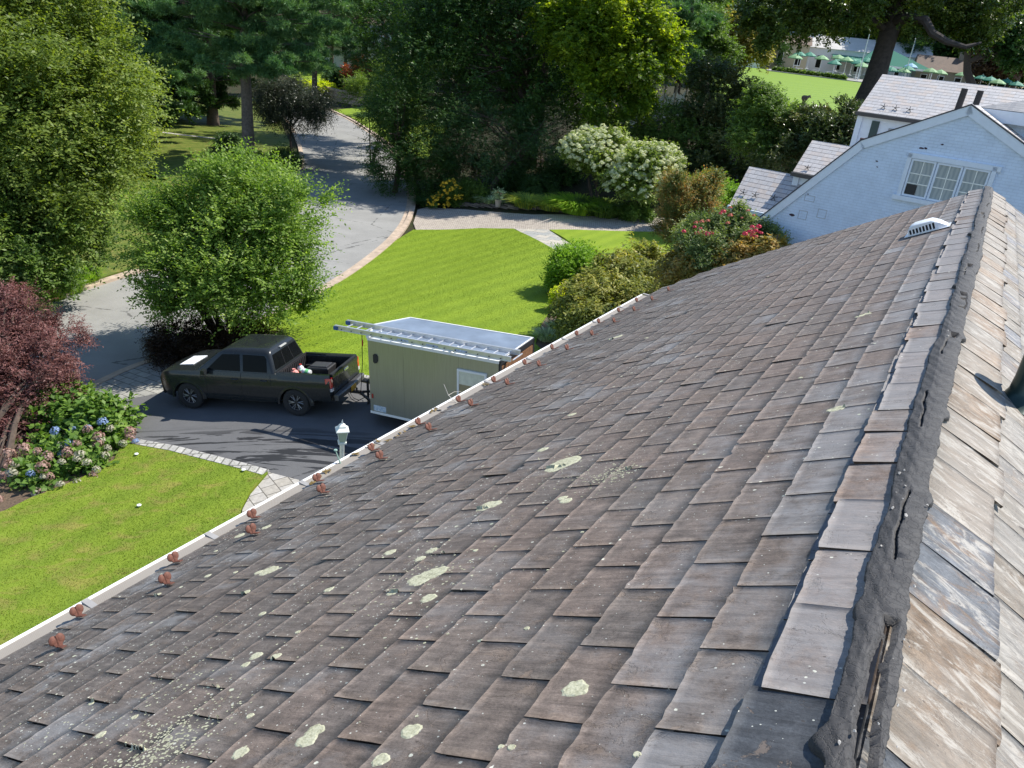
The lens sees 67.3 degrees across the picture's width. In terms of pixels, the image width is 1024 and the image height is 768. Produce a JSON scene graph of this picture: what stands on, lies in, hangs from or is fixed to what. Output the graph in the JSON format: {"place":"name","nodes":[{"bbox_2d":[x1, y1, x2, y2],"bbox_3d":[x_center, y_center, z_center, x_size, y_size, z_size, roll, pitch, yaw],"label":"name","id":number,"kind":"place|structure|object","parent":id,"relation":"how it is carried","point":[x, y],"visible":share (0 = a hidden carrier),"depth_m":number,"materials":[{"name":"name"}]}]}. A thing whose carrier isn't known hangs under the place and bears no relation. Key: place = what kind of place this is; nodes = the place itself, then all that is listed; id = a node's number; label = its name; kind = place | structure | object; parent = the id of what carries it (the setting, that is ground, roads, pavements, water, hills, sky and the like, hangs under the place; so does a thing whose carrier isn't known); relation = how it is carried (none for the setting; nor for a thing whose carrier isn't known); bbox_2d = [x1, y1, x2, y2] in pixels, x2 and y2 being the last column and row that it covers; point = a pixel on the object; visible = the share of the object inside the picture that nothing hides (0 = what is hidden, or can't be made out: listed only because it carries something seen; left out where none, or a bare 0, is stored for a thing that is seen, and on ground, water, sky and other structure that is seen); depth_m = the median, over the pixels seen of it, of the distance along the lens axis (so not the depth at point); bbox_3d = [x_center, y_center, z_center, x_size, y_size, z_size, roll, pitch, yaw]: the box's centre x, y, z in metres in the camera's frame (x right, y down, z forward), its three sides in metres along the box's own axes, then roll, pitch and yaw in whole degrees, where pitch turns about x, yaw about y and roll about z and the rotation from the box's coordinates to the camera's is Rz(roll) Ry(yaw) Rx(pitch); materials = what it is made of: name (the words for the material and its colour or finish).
{"place":"outdoors","nodes":[
{"label":"outdoors","id":0,"kind":"place"},
{"bbox_2d":[51,173,215,278],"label":"lawn","id":1,"kind":"structure","parent":0,"point":[112,271],"depth_m":37.13,"materials":[{"name":"green plant"}]},
{"bbox_2d":[79,264,108,283],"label":"grass clump","id":2,"kind":"object","parent":1,"relation":"on","point":[94,276],"visible":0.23,"depth_m":31.53,"materials":[{"name":"green plant"}]},
{"bbox_2d":[0,0,201,295],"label":"hornbeam tree","id":3,"kind":"object","parent":1,"relation":"on","point":[43,139],"visible":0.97,"depth_m":26.90,"materials":[{"name":"green plant"}]},
{"bbox_2d":[0,438,267,644],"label":"lawn","id":4,"kind":"structure","parent":0,"point":[61,548],"depth_m":16.20,"materials":[{"name":"green plant"}]},
{"bbox_2d":[85,97,291,188],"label":"lawn","id":5,"kind":"structure","parent":0,"point":[230,121],"depth_m":67.50,"materials":[{"name":"green plant"}]},
{"bbox_2d":[20,0,203,139],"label":"dark conifer","id":6,"kind":"object","parent":5,"relation":"on","point":[187,106],"visible":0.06,"depth_m":61.60,"materials":[{"name":"green plant"}]},
{"bbox_2d":[70,2,202,109],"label":"dark conifer","id":7,"kind":"object","parent":5,"relation":"on","point":[168,20],"visible":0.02,"depth_m":72.19,"materials":[{"name":"green plant"}]},
{"bbox_2d":[81,0,267,125],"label":"spruce tree","id":8,"kind":"object","parent":5,"relation":"on","point":[214,97],"visible":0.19,"depth_m":73.29,"materials":[{"name":"green plant"}]},
{"bbox_2d":[210,131,240,149],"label":"round shrub","id":9,"kind":"object","parent":5,"relation":"on","point":[226,136],"visible":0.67,"depth_m":62.75,"materials":[{"name":"green plant"}]},
{"bbox_2d":[85,0,368,153],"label":"white pine","id":10,"kind":"object","parent":5,"relation":"on","point":[244,17],"visible":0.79,"depth_m":53.47,"materials":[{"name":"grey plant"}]},
{"bbox_2d":[232,7,319,122],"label":"tall pine","id":11,"kind":"object","parent":5,"relation":"on","point":[269,12],"visible":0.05,"depth_m":75.80,"materials":[{"name":"green plant"}]},
{"bbox_2d":[269,140,307,171],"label":"round shrub","id":12,"kind":"object","parent":5,"relation":"on","point":[284,153],"visible":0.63,"depth_m":57.79,"materials":[{"name":"green plant"}]},
{"bbox_2d":[239,73,343,149],"bbox_3d":[-17.369,-21.430,61.582,8.697,7.390,6.850,6,24,0],"label":"leafy tree","id":13,"kind":"object","parent":5,"relation":"on","point":[304,102],"visible":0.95,"depth_m":59.88,"materials":[{"name":"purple plant"}]},
{"bbox_2d":[1,101,406,388],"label":"road","id":14,"kind":"structure","parent":0,"point":[372,219],"depth_m":42.10,"materials":[{"name":"grey asphalt"}]},
{"bbox_2d":[30,123,303,307],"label":"kerb","id":15,"kind":"structure","parent":14,"relation":"on","point":[109,279],"depth_m":32.30,"materials":[{"name":"stone"}]},
{"bbox_2d":[87,306,287,385],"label":"kerb","id":16,"kind":"structure","parent":14,"relation":"on","point":[114,374],"depth_m":24.00,"materials":[{"name":"brick"}]},
{"bbox_2d":[285,112,410,306],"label":"kerb","id":17,"kind":"structure","parent":14,"relation":"on","point":[406,212],"depth_m":44.77,"materials":[{"name":"stone"}]},
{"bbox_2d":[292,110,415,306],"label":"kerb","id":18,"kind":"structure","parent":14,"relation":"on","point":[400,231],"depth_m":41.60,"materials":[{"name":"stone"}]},
{"bbox_2d":[126,382,408,480],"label":"driveway","id":19,"kind":"structure","parent":0,"point":[276,438],"depth_m":20.31,"materials":[{"name":"grey asphalt"}]},
{"bbox_2d":[160,334,363,414],"bbox_3d":[-7.002,-0.373,21.651,5.636,1.798,2.200,3,22,13],"label":"pickup truck","id":20,"kind":"object","parent":19,"relation":"on","point":[254,367],"visible":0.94,"depth_m":20.92,"materials":[{"name":"grey paint"}]},
{"bbox_2d":[307,361,335,373],"bbox_3d":[-5.340,-0.442,21.640,0.655,0.280,0.589,3,22,13],"label":"storage case","id":21,"kind":"object","parent":20,"relation":"in","point":[316,367],"visible":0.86,"depth_m":21.42,"materials":[{"name":"black plastic"}]},
{"bbox_2d":[335,419,349,458],"bbox_3d":[-3.592,1.797,16.224,0.269,2.364,0.269,-2,26,-18],"label":"lamp post","id":22,"kind":"object","parent":19,"relation":"on","point":[342,430],"visible":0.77,"depth_m":15.82,"materials":[{"name":"white metal"}]},
{"bbox_2d":[348,317,534,420],"bbox_3d":[-2.146,-0.112,20.478,5.257,2.553,2.114,11,23,22],"label":"enclosed trailer","id":23,"kind":"object","parent":19,"relation":"on","point":[408,381],"visible":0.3,"depth_m":19.56,"materials":[{"name":"green metal"}]},
{"bbox_2d":[333,320,522,361],"bbox_3d":[-2.184,-1.086,19.198,5.158,0.177,0.640,11,24,23],"label":"extension ladder","id":24,"kind":"object","parent":23,"relation":"on","point":[459,348],"visible":1,"depth_m":19.10,"materials":[{"name":"metal"}]},
{"bbox_2d":[284,62,350,81],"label":"lawn","id":25,"kind":"structure","parent":0,"point":[303,74],"depth_m":127.38,"materials":[{"name":"green plant"}]},
{"bbox_2d":[305,7,361,62],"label":"conifer","id":26,"kind":"object","parent":25,"relation":"on","point":[331,46],"visible":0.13,"depth_m":128.98,"materials":[{"name":"green plant"}]},
{"bbox_2d":[335,106,442,156],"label":"lawn","id":27,"kind":"structure","parent":0,"point":[348,112],"depth_m":93.64,"materials":[{"name":"green plant"}]},
{"bbox_2d":[319,0,463,134],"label":"conifer tree","id":28,"kind":"object","parent":27,"relation":"on","point":[353,58],"visible":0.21,"depth_m":70.19,"materials":[{"name":"green plant"}]},
{"bbox_2d":[7,32,802,512],"bbox_3d":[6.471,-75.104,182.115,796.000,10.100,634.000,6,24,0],"label":"ground","id":29,"kind":"structure","parent":0,"point":[583,184],"depth_m":59.30,"materials":[{"name":"soil"}]},
{"bbox_2d":[0,242,68,317],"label":"leafy shrub","id":30,"kind":"object","parent":29,"relation":"on","point":[25,278],"visible":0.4,"depth_m":26.15,"materials":[{"name":"green plant"}]},
{"bbox_2d":[0,392,129,511],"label":"mulch bed","id":31,"kind":"object","parent":29,"relation":"on","point":[13,497],"visible":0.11,"depth_m":17.71,"materials":[{"name":"brown soil"}]},
{"bbox_2d":[0,276,103,470],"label":"red maple","id":32,"kind":"object","parent":31,"relation":"on","point":[20,373],"visible":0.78,"depth_m":20.42,"materials":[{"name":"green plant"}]},
{"bbox_2d":[0,371,149,501],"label":"hydrangea bush","id":33,"kind":"object","parent":31,"relation":"on","point":[85,432],"visible":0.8,"depth_m":19.27,"materials":[{"name":"green plant"}]},
{"bbox_2d":[0,169,130,310],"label":"leafy shrub","id":34,"kind":"object","parent":29,"relation":"on","point":[13,236],"visible":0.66,"depth_m":26.59,"materials":[{"name":"green plant"}]},
{"bbox_2d":[94,360,170,400],"bbox_3d":[-11.490,-0.112,23.583,2.758,0.340,2.969,-9,29,-31],"label":"driveway apron","id":35,"kind":"object","parent":29,"relation":"on","point":[141,380],"visible":0.52,"depth_m":23.28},
{"bbox_2d":[130,439,268,474],"bbox_3d":[-7.787,1.873,18.983,4.427,0.886,0.331,16,26,20],"label":"block edging","id":36,"kind":"object","parent":29,"relation":"on","point":[213,458],"visible":0.45,"depth_m":18.80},
{"bbox_2d":[242,472,298,512],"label":"paver walk","id":37,"kind":"structure","parent":29,"relation":"on","point":[270,485],"depth_m":17.50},
{"bbox_2d":[284,11,363,94],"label":"tall pine","id":38,"kind":"object","parent":29,"relation":"on","point":[333,39],"visible":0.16,"depth_m":103.21,"materials":[{"name":"green plant"}]},
{"bbox_2d":[320,65,348,90],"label":"shrub","id":39,"kind":"object","parent":29,"relation":"on","point":[335,77],"visible":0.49,"depth_m":113.53,"materials":[{"name":"green plant"}]},
{"bbox_2d":[326,87,366,105],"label":"stone wall","id":40,"kind":"structure","parent":29,"relation":"on","point":[351,101],"depth_m":107.18,"materials":[{"name":"grey stone"}]},
{"bbox_2d":[319,11,397,67],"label":"white house","id":41,"kind":"structure","parent":29,"relation":"on","point":[338,61],"depth_m":134.98,"materials":[{"name":"paint"}]},
{"bbox_2d":[339,58,377,96],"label":"shrub","id":42,"kind":"object","parent":29,"relation":"on","point":[345,72],"visible":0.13,"depth_m":111.61,"materials":[{"name":"red plant"}]},
{"bbox_2d":[336,53,428,161],"bbox_3d":[-10.689,-22.769,63.714,6.739,9.489,9.050,-14,32,-38],"label":"leafy shrub","id":43,"kind":"object","parent":29,"relation":"on","point":[358,85],"visible":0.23,"depth_m":62.77,"materials":[{"name":"green plant"}]},
{"bbox_2d":[408,195,445,206],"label":"grass clump","id":44,"kind":"object","parent":29,"relation":"on","point":[421,201],"visible":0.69,"depth_m":50.58,"materials":[{"name":"green plant"}]},
{"bbox_2d":[353,54,503,197],"bbox_3d":[-5.202,-16.893,52.383,11.311,9.952,9.242,6,24,0],"label":"dark yew","id":45,"kind":"object","parent":29,"relation":"on","point":[401,154],"visible":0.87,"depth_m":51.69,"materials":[{"name":"green plant"}]},
{"bbox_2d":[426,178,465,208],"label":"yellow flower clump","id":46,"kind":"object","parent":29,"relation":"on","point":[453,191],"visible":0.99,"depth_m":49.72,"materials":[{"name":"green plant"}]},
{"bbox_2d":[440,188,467,207],"bbox_3d":[-3.850,-12.328,51.151,2.289,1.846,2.700,6,24,0],"label":"perennial mound","id":47,"kind":"object","parent":29,"relation":"on","point":[455,204],"visible":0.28,"depth_m":50.51,"materials":[{"name":"green plant"}]},
{"bbox_2d":[345,0,584,168],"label":"maple tree","id":48,"kind":"object","parent":29,"relation":"on","point":[431,23],"visible":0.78,"depth_m":53.05,"materials":[{"name":"green plant"}]},
{"bbox_2d":[428,0,507,107],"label":"woodland tree","id":49,"kind":"object","parent":29,"relation":"on","point":[454,70],"visible":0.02,"depth_m":93.75,"materials":[{"name":"green plant"}]},
{"bbox_2d":[453,172,493,202],"bbox_3d":[-2.439,-12.677,50.930,3.206,2.622,2.820,6,24,0],"label":"perennial mound","id":50,"kind":"object","parent":29,"relation":"on","point":[468,187],"visible":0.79,"depth_m":50.49,"materials":[{"name":"green plant"}]},
{"bbox_2d":[402,79,579,193],"bbox_3d":[-1.146,-16.497,52.314,13.072,8.423,9.498,6,24,0],"label":"dark yew","id":51,"kind":"object","parent":29,"relation":"on","point":[527,148],"visible":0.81,"depth_m":51.17,"materials":[{"name":"green plant"}]},
{"bbox_2d":[493,166,527,193],"bbox_3d":[0.042,-13.794,52.961,2.766,2.456,2.946,6,24,0],"label":"perennial mound","id":52,"kind":"object","parent":29,"relation":"on","point":[510,184],"visible":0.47,"depth_m":52.28,"materials":[{"name":"green plant"}]},
{"bbox_2d":[0,186,1023,767],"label":"slate house","id":53,"kind":"structure","parent":29,"relation":"on","point":[764,510],"depth_m":2.99,"materials":[{"name":"grey stone"}]},
{"bbox_2d":[458,202,587,214],"bbox_3d":[0.561,-11.142,48.891,9.249,1.198,0.585,17,26,23],"label":"stone edging","id":54,"kind":"object","parent":29,"relation":"on","point":[492,205],"visible":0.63,"depth_m":49.49,"materials":[{"name":"grey stone"}]},
{"bbox_2d":[491,186,506,206],"bbox_3d":[-0.842,-11.935,49.013,1.165,1.290,1.162,6,24,0],"label":"flower pot","id":55,"kind":"object","parent":54,"relation":"on","point":[498,200],"visible":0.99,"depth_m":48.92,"materials":[{"name":"ceramic"}]},
{"bbox_2d":[501,191,551,209],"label":"iris clump","id":56,"kind":"object","parent":29,"relation":"on","point":[519,200],"visible":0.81,"depth_m":48.44,"materials":[{"name":"green plant"}]},
{"bbox_2d":[490,1,566,97],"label":"woodland tree","id":57,"kind":"object","parent":29,"relation":"on","point":[551,68],"visible":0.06,"depth_m":88.79,"materials":[{"name":"green plant"}]},
{"bbox_2d":[515,170,560,195],"bbox_3d":[1.704,-13.006,51.028,3.120,2.248,2.851,6,24,0],"label":"perennial mound","id":58,"kind":"object","parent":29,"relation":"on","point":[533,184],"visible":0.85,"depth_m":50.45,"materials":[{"name":"green plant"}]},
{"bbox_2d":[413,207,663,231],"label":"paver drive","id":59,"kind":"structure","parent":29,"relation":"on","point":[427,218],"depth_m":46.26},
{"bbox_2d":[523,192,564,211],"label":"iris clump","id":60,"kind":"object","parent":29,"relation":"on","point":[544,206],"visible":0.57,"depth_m":47.47,"materials":[{"name":"green plant"}]},
{"bbox_2d":[531,155,584,187],"bbox_3d":[3.124,-14.259,52.438,3.859,2.584,3.180,6,24,0],"label":"perennial mound","id":61,"kind":"object","parent":29,"relation":"on","point":[569,176],"visible":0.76,"depth_m":51.91,"materials":[{"name":"green plant"}]},
{"bbox_2d":[536,266,610,348],"bbox_3d":[5.130,-4.107,33.432,10.189,0.906,30.129,15,25,17],"label":"mulch bed","id":62,"kind":"object","parent":29,"relation":"on","point":[541,344],"visible":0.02,"depth_m":26.90,"materials":[{"name":"brown soil"}]},
{"bbox_2d":[529,326,561,342],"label":"silvery plant","id":63,"kind":"object","parent":62,"relation":"on","point":[543,333],"visible":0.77,"depth_m":26.98,"materials":[{"name":"green plant"}]},
{"bbox_2d":[539,237,608,293],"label":"round shrub","id":64,"kind":"object","parent":62,"relation":"on","point":[563,264],"visible":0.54,"depth_m":31.48,"materials":[{"name":"green plant"}]},
{"bbox_2d":[544,231,669,339],"bbox_3d":[3.967,-2.985,27.307,4.794,3.572,7.948,25,30,36],"label":"viburnum","id":65,"kind":"object","parent":62,"relation":"on","point":[587,297],"visible":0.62,"depth_m":26.03,"materials":[{"name":"green plant"}]},
{"bbox_2d":[639,164,729,247],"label":"crape myrtle","id":66,"kind":"object","parent":62,"relation":"on","point":[682,192],"visible":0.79,"depth_m":32.77,"materials":[{"name":"green plant"}]},
{"bbox_2d":[666,196,791,272],"bbox_3d":[6.163,-2.569,23.362,3.282,6.201,4.142,6,24,0],"label":"flowering shrub","id":67,"kind":"object","parent":62,"relation":"on","point":[698,230],"visible":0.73,"depth_m":21.81,"materials":[{"name":"green plant"}]},
{"bbox_2d":[720,178,738,208],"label":"golden shrub","id":68,"kind":"object","parent":62,"relation":"on","point":[732,189],"visible":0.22,"depth_m":36.98,"materials":[{"name":"green plant"}]},
{"bbox_2d":[538,191,612,215],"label":"grass clump","id":69,"kind":"object","parent":29,"relation":"on","point":[569,207],"visible":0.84,"depth_m":46.73,"materials":[{"name":"green plant"}]},
{"bbox_2d":[556,120,636,198],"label":"hydrangea bush","id":70,"kind":"object","parent":29,"relation":"on","point":[587,152],"visible":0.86,"depth_m":46.75,"materials":[{"name":"white plant"}]},
{"bbox_2d":[570,196,639,218],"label":"grass clump","id":71,"kind":"object","parent":29,"relation":"on","point":[615,208],"visible":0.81,"depth_m":46.37,"materials":[{"name":"green plant"}]},
{"bbox_2d":[521,0,697,173],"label":"maple tree","id":72,"kind":"object","parent":29,"relation":"on","point":[616,48],"visible":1,"depth_m":48.90,"materials":[{"name":"green plant"}]},
{"bbox_2d":[617,200,658,223],"bbox_3d":[7.534,-10.242,46.448,2.760,1.836,2.486,6,24,0],"label":"perennial mound","id":73,"kind":"object","parent":29,"relation":"on","point":[645,214],"visible":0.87,"depth_m":45.91,"materials":[{"name":"green plant"}]},
{"bbox_2d":[594,136,691,214],"bbox_3d":[7.880,-12.347,46.352,4.542,4.994,5.246,24,29,33],"label":"hydrangea bush","id":74,"kind":"object","parent":29,"relation":"on","point":[637,177],"visible":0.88,"depth_m":45.15,"materials":[{"name":"white plant"}]},
{"bbox_2d":[565,92,720,172],"bbox_3d":[8.887,-17.295,53.012,11.115,5.539,5.931,14,25,16],"label":"leafy shrub","id":75,"kind":"object","parent":29,"relation":"on","point":[647,128],"visible":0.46,"depth_m":51.61,"materials":[{"name":"green plant"}]},
{"bbox_2d":[626,83,687,126],"bbox_3d":[11.376,-21.390,60.589,5.808,5.025,0.320,-9,28,-30],"label":"garden fence","id":76,"kind":"object","parent":29,"relation":"on","point":[676,95],"visible":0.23,"depth_m":60.73,"materials":[{"name":"brown wood"}]},
{"bbox_2d":[636,0,724,123],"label":"white pine","id":77,"kind":"object","parent":29,"relation":"on","point":[688,13],"visible":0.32,"depth_m":58.36,"materials":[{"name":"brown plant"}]},
{"bbox_2d":[673,0,747,104],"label":"leafy tree","id":78,"kind":"object","parent":29,"relation":"on","point":[717,39],"visible":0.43,"depth_m":62.19,"materials":[{"name":"green plant"}]},
{"bbox_2d":[669,49,762,185],"bbox_3d":[14.026,-17.229,51.403,7.763,9.254,9.812,6,24,0],"label":"leafy shrub","id":79,"kind":"object","parent":29,"relation":"on","point":[715,108],"visible":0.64,"depth_m":51.19,"materials":[{"name":"green plant"}]},
{"bbox_2d":[644,233,791,292],"bbox_3d":[5.726,-2.018,22.677,3.423,5.680,4.737,1,25,-11],"label":"viburnum","id":80,"kind":"object","parent":29,"relation":"on","point":[747,247],"visible":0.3,"depth_m":21.55,"materials":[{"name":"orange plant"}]},
{"bbox_2d":[720,78,810,165],"bbox_3d":[14.073,-12.825,44.035,5.042,8.672,5.544,6,24,0],"label":"leafy shrub","id":81,"kind":"object","parent":29,"relation":"on","point":[763,101],"visible":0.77,"depth_m":42.45,"materials":[{"name":"green plant"}]},
{"bbox_2d":[771,2,792,66],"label":"woodland tree","id":82,"kind":"object","parent":29,"relation":"on","point":[784,48],"visible":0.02,"depth_m":150.06,"materials":[{"name":"green plant"}]},
{"bbox_2d":[767,35,812,70],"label":"club annex","id":83,"kind":"object","parent":29,"relation":"on","point":[789,62],"visible":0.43,"depth_m":153.42,"materials":[{"name":"white paint"}]},
{"bbox_2d":[743,92,864,173],"bbox_3d":[17.094,-11.682,42.528,8.934,8.730,5.358,6,24,0],"label":"hedge","id":84,"kind":"object","parent":29,"relation":"on","point":[824,123],"visible":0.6,"depth_m":41.07,"materials":[{"name":"green plant"}]},
{"bbox_2d":[761,34,932,78],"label":"clubhouse","id":85,"kind":"structure","parent":29,"relation":"on","point":[855,47],"depth_m":157.40,"materials":[{"name":"white paint"}]},
{"bbox_2d":[724,0,1023,103],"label":"oak tree","id":86,"kind":"object","parent":29,"relation":"on","point":[972,23],"visible":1,"depth_m":49.74,"materials":[{"name":"green plant"}]},
{"bbox_2d":[727,74,1023,243],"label":"white brick house","id":87,"kind":"structure","parent":29,"relation":"on","point":[915,142],"depth_m":20.16,"materials":[{"name":"brick"}]},
{"bbox_2d":[892,152,1001,204],"bbox_3d":[10.696,-4.960,19.008,2.169,1.164,0.130,23,29,33],"label":"window","id":88,"kind":"structure","parent":87,"relation":"in","point":[918,177],"depth_m":19.07,"materials":[{"name":"white plastic"}]},
{"bbox_2d":[898,13,943,56],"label":"woodland tree","id":89,"kind":"object","parent":29,"relation":"on","point":[909,48],"visible":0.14,"depth_m":154.62,"materials":[{"name":"green plant"}]},
{"bbox_2d":[922,17,1006,57],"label":"woodland tree","id":90,"kind":"object","parent":29,"relation":"on","point":[937,44],"visible":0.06,"depth_m":155.33,"materials":[{"name":"green plant"}]},
{"bbox_2d":[911,3,1023,83],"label":"leafy tree","id":91,"kind":"object","parent":29,"relation":"on","point":[1008,54],"visible":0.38,"depth_m":122.54,"materials":[{"name":"green plant"}]},
{"bbox_2d":[971,48,1023,87],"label":"plum tree","id":92,"kind":"object","parent":29,"relation":"on","point":[981,67],"visible":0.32,"depth_m":142.13,"materials":[{"name":"purple plant"}]},
{"bbox_2d":[257,228,553,374],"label":"lawn","id":93,"kind":"structure","parent":0,"point":[502,319],"depth_m":32.26,"materials":[{"name":"green plant"}]},
{"bbox_2d":[515,229,568,251],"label":"garden path","id":94,"kind":"structure","parent":0,"point":[547,237],"depth_m":42.52,"materials":[{"name":"grey concrete"}]},
{"bbox_2d":[550,229,674,256],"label":"lawn","id":95,"kind":"structure","parent":0,"point":[606,240],"depth_m":42.76,"materials":[{"name":"green plant"}]},
{"bbox_2d":[719,67,860,131],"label":"club lawn","id":96,"kind":"structure","parent":0,"point":[798,87],"depth_m":104.12,"materials":[{"name":"green plant"}]},
{"bbox_2d":[721,1,775,79],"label":"amber tree","id":97,"kind":"object","parent":96,"relation":"on","point":[750,53],"visible":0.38,"depth_m":83.34,"materials":[{"name":"green plant"}]},
{"bbox_2d":[765,68,862,82],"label":"terrace","id":98,"kind":"structure","parent":0,"point":[854,80],"depth_m":126.16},
{"bbox_2d":[856,51,931,78],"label":"pavilion tent","id":99,"kind":"object","parent":98,"relation":"on","point":[898,61],"visible":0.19,"depth_m":141.94,"materials":[{"name":"green fabric"}]},
{"bbox_2d":[911,52,964,82],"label":"cottage","id":100,"kind":"structure","parent":98,"relation":"on","point":[950,67],"depth_m":147.32,"materials":[{"name":"brown paint"}]},
{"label":"mulch bed","id":101,"kind":"structure","parent":0,"visible":0},
{"bbox_2d":[134,305,303,374],"bbox_3d":[-9.561,-1.317,25.275,5.311,2.948,3.226,2,25,-11],"label":"leafy shrub","id":102,"kind":"object","parent":101,"relation":"on","point":[164,346],"visible":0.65,"depth_m":24.45,"materials":[{"name":"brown plant"}]},
{"bbox_2d":[90,136,354,345],"bbox_3d":[-9.309,-4.316,25.096,7.863,7.248,7.152,6,24,0],"label":"tree","id":103,"kind":"object","parent":101,"relation":"on","point":[259,208],"visible":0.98,"depth_m":23.80,"materials":[{"name":"green plant"}]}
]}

